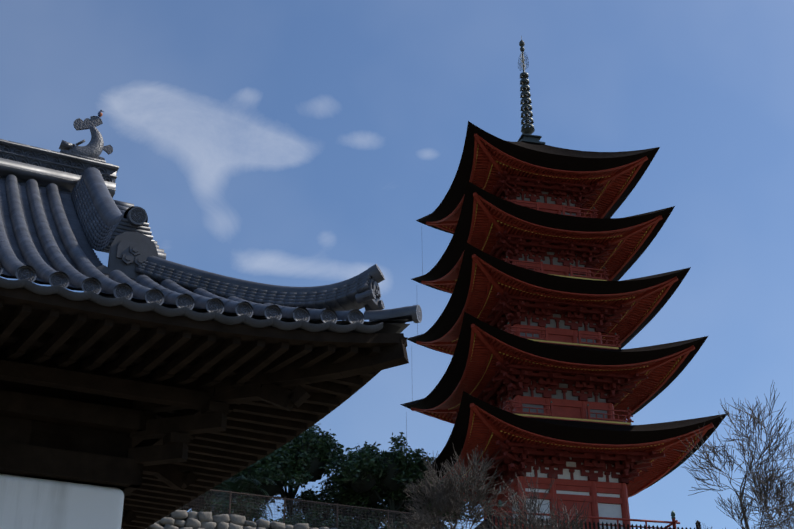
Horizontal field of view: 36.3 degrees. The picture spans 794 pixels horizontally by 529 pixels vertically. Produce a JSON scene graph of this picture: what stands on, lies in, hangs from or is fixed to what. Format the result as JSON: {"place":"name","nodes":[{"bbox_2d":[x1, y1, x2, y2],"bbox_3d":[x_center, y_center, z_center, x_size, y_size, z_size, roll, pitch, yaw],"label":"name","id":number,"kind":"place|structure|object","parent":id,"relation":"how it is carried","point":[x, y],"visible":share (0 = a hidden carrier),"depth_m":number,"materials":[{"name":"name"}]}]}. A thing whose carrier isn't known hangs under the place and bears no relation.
{"place":"outdoors","nodes":[
{"label":"outdoors","id":0,"kind":"place"},
{"bbox_2d":[0,287,408,528],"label":"roof timber","id":1,"kind":"object","parent":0,"point":[154,417],"visible":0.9,"depth_m":11.84,"materials":[{"name":"brown wood"}]},
{"bbox_2d":[0,139,418,332],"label":"roof tiles","id":2,"kind":"object","parent":1,"relation":"on","point":[65,214],"visible":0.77,"depth_m":13.33,"materials":[{"name":"grey tile"}]},
{"bbox_2d":[59,116,112,162],"bbox_3d":[-4.554,-1.851,17.812,0.765,0.848,0.261,12,-30,-23],"label":"roof ornament","id":3,"kind":"object","parent":2,"relation":"on","point":[93,148],"visible":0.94,"depth_m":17.75,"materials":[{"name":"grey ceramic"}]},
{"bbox_2d":[96,110,103,118],"bbox_3d":[-4.439,-2.233,18.074,0.117,0.192,0.063,12,-30,-23],"label":"bird","id":4,"kind":"object","parent":3,"relation":"on","point":[100,114],"visible":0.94,"depth_m":18.06},
{"bbox_2d":[0,277,382,332],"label":"roof eave pendants","id":5,"kind":"object","parent":2,"relation":"attached to","point":[329,326],"visible":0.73,"depth_m":10.84,"materials":[{"name":"grey tile"}]},
{"bbox_2d":[0,207,421,323],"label":"round end tiles","id":6,"kind":"object","parent":2,"relation":"attached to","point":[138,215],"visible":0.6,"depth_m":10.99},
{"bbox_2d":[97,231,380,309],"bbox_3d":[-1.676,0.063,12.840,3.145,1.275,0.551,-7,-28,13],"label":"ridge-end tile","id":7,"kind":"object","parent":2,"relation":"on","point":[129,252],"visible":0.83,"depth_m":13.19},
{"bbox_2d":[98,278,406,332],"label":"roof tiles","id":8,"kind":"object","parent":1,"relation":"on","point":[388,328],"depth_m":12.12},
{"bbox_2d":[179,467,279,511],"bbox_3d":[-7.540,10.270,50.554,6.030,5.888,4.612,0,-27,-1],"label":"shrub","id":9,"kind":"object","parent":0,"point":[201,505],"depth_m":50.60,"materials":[{"name":"plant"}]},
{"bbox_2d":[180,491,510,528],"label":"fence wire","id":10,"kind":"object","parent":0,"point":[250,508],"depth_m":42.86,"materials":[{"name":"grey metal"}]},
{"bbox_2d":[0,0,793,528],"label":"sky","id":11,"kind":"structure","parent":0,"point":[294,143],"materials":[{"name":"blue"}]},
{"bbox_2d":[483,182,679,528],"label":"pagoda","id":12,"kind":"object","parent":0,"point":[564,408],"depth_m":50.70,"materials":[{"name":"red wood"}]},
{"bbox_2d":[488,457,622,528],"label":"wall","id":13,"kind":"structure","parent":12,"relation":"attached to","point":[610,510],"depth_m":49.18,"materials":[{"name":"white paint"}]},
{"bbox_2d":[452,171,664,507],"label":"eave brackets","id":14,"kind":"object","parent":12,"relation":"attached to","point":[511,380],"visible":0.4,"depth_m":51.89,"materials":[{"name":"red wood"}]},
{"bbox_2d":[400,121,726,487],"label":"pagoda roofs","id":15,"kind":"structure","parent":12,"relation":"on","point":[548,156],"depth_m":51.76,"materials":[{"name":"black wood"}]},
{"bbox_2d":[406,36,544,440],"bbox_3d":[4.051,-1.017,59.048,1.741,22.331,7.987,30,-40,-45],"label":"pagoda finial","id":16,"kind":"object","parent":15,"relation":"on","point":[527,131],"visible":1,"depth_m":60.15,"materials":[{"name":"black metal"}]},
{"bbox_2d":[518,51,528,70],"bbox_3d":[6.438,-10.402,61.747,0.438,1.240,0.438,6,-28,-13],"label":"finial ornament","id":17,"kind":"object","parent":16,"relation":"attached to","point":[521,59],"visible":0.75,"depth_m":61.69,"materials":[{"name":"grey metal"}]},
{"bbox_2d":[411,133,713,500],"bbox_3d":[6.550,2.739,54.930,10.229,14.416,10.305,6,-28,-12],"label":"roof eaves underside","id":18,"kind":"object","parent":15,"relation":"attached to","point":[485,425],"depth_m":52.76,"materials":[{"name":"red wood"}]},
{"bbox_2d":[428,141,697,476],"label":"rafter ends","id":19,"kind":"object","parent":18,"relation":"attached to","point":[555,341],"visible":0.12,"depth_m":51.92,"materials":[{"name":"wood"}]},
{"bbox_2d":[502,198,633,421],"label":"balcony railings","id":20,"kind":"object","parent":12,"relation":"attached to","point":[614,340],"visible":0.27,"depth_m":52.20,"materials":[{"name":"red wood"}]},
{"bbox_2d":[498,196,675,518],"bbox_3d":[6.566,4.718,53.903,7.430,14.973,7.430,6,-28,-12],"label":"pagoda giboshi","id":21,"kind":"object","parent":20,"relation":"on","point":[672,512],"visible":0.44,"depth_m":49.90,"materials":[{"name":"black metal"}]},
{"bbox_2d":[474,508,700,528],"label":"pagoda picket fence","id":22,"kind":"object","parent":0,"point":[594,527],"visible":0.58,"depth_m":46.40,"materials":[{"name":"red wood"}]},
{"bbox_3d":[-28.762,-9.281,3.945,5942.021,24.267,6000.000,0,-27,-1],"label":"terrain","id":23,"kind":"structure","parent":0,"visible":0},
{"bbox_2d":[0,474,123,528],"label":"white wall","id":24,"kind":"structure","parent":23,"relation":"on","point":[31,503],"depth_m":11.61,"materials":[{"name":"white paint"}]},
{"bbox_2d":[205,471,278,520],"bbox_3d":[-6.362,9.900,47.549,3.621,3.492,3.554,0,-27,-1],"label":"evergreen tree","id":25,"kind":"object","parent":23,"relation":"on","point":[239,489],"depth_m":47.80,"materials":[{"name":"plant"}]},
{"bbox_2d":[231,424,348,518],"bbox_3d":[-4.585,9.271,50.818,6.084,7.643,4.501,12,-30,-23],"label":"evergreen tree","id":26,"kind":"object","parent":23,"relation":"on","point":[323,445],"depth_m":50.15,"materials":[{"name":"green plant"}]},
{"bbox_2d":[269,508,329,527],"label":"shrub","id":27,"kind":"object","parent":23,"relation":"on","point":[307,519],"depth_m":45.43,"materials":[{"name":"plant"}]},
{"bbox_2d":[277,468,403,528],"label":"shrub","id":28,"kind":"object","parent":23,"relation":"on","point":[330,492],"depth_m":51.50,"materials":[{"name":"green plant"}]},
{"bbox_2d":[313,510,380,528],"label":"shrub","id":29,"kind":"object","parent":23,"relation":"on","point":[332,522],"depth_m":46.46,"materials":[{"name":"plant"}]},
{"bbox_2d":[210,489,486,528],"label":"fence","id":30,"kind":"object","parent":23,"relation":"on","point":[284,498],"visible":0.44,"depth_m":43.20,"materials":[{"name":"metal"}]},
{"bbox_2d":[329,432,452,526],"bbox_3d":[-0.360,10.200,51.238,6.594,6.148,3.768,18,-33,-32],"label":"evergreen tree","id":31,"kind":"object","parent":23,"relation":"on","point":[366,457],"depth_m":51.07,"materials":[{"name":"green plant"}]},
{"bbox_2d":[369,519,417,528],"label":"shrub","id":32,"kind":"object","parent":23,"relation":"on","point":[385,526],"depth_m":46.99,"materials":[{"name":"plant"}]},
{"bbox_2d":[382,507,444,528],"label":"shrub","id":33,"kind":"object","parent":23,"relation":"on","point":[421,526],"visible":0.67,"depth_m":39.30,"materials":[{"name":"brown plant"}]},
{"bbox_2d":[395,494,483,528],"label":"bare shrub","id":34,"kind":"object","parent":23,"relation":"on","point":[447,514],"depth_m":54.69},
{"bbox_2d":[402,444,513,528],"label":"bush","id":35,"kind":"object","parent":23,"relation":"on","point":[439,498],"visible":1,"depth_m":37.00,"materials":[{"name":"grey plant"}]},
{"bbox_2d":[474,473,589,528],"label":"bush","id":36,"kind":"object","parent":23,"relation":"on","point":[537,524],"visible":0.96,"depth_m":39.70,"materials":[{"name":"grey plant"}]},
{"bbox_2d":[673,382,793,528],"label":"bare cherry tree","id":37,"kind":"object","parent":23,"relation":"on","point":[764,482],"visible":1,"depth_m":40.42,"materials":[{"name":"grey plant"}]},
{"bbox_2d":[760,478,793,528],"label":"bare shrub","id":38,"kind":"object","parent":23,"relation":"on","point":[779,519],"visible":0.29,"depth_m":43.76,"materials":[{"name":"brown plant"}]},
{"bbox_3d":[-3.358,10.841,41.664,20.251,3.400,8.596,0,-27,-1],"label":"stone wall backing","id":39,"kind":"object","parent":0,"visible":0},
{"bbox_2d":[197,493,268,520],"bbox_3d":[-6.152,9.340,44.543,2.937,1.948,2.510,0,-27,-1],"label":"shrub","id":40,"kind":"object","parent":39,"relation":"on","point":[253,514],"depth_m":44.39,"materials":[{"name":"green plant"}]},
{"bbox_2d":[146,510,337,528],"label":"stone wall stones","id":41,"kind":"object","parent":39,"relation":"on","point":[193,520],"visible":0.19,"depth_m":40.90,"materials":[{"name":"stone"}]}
]}

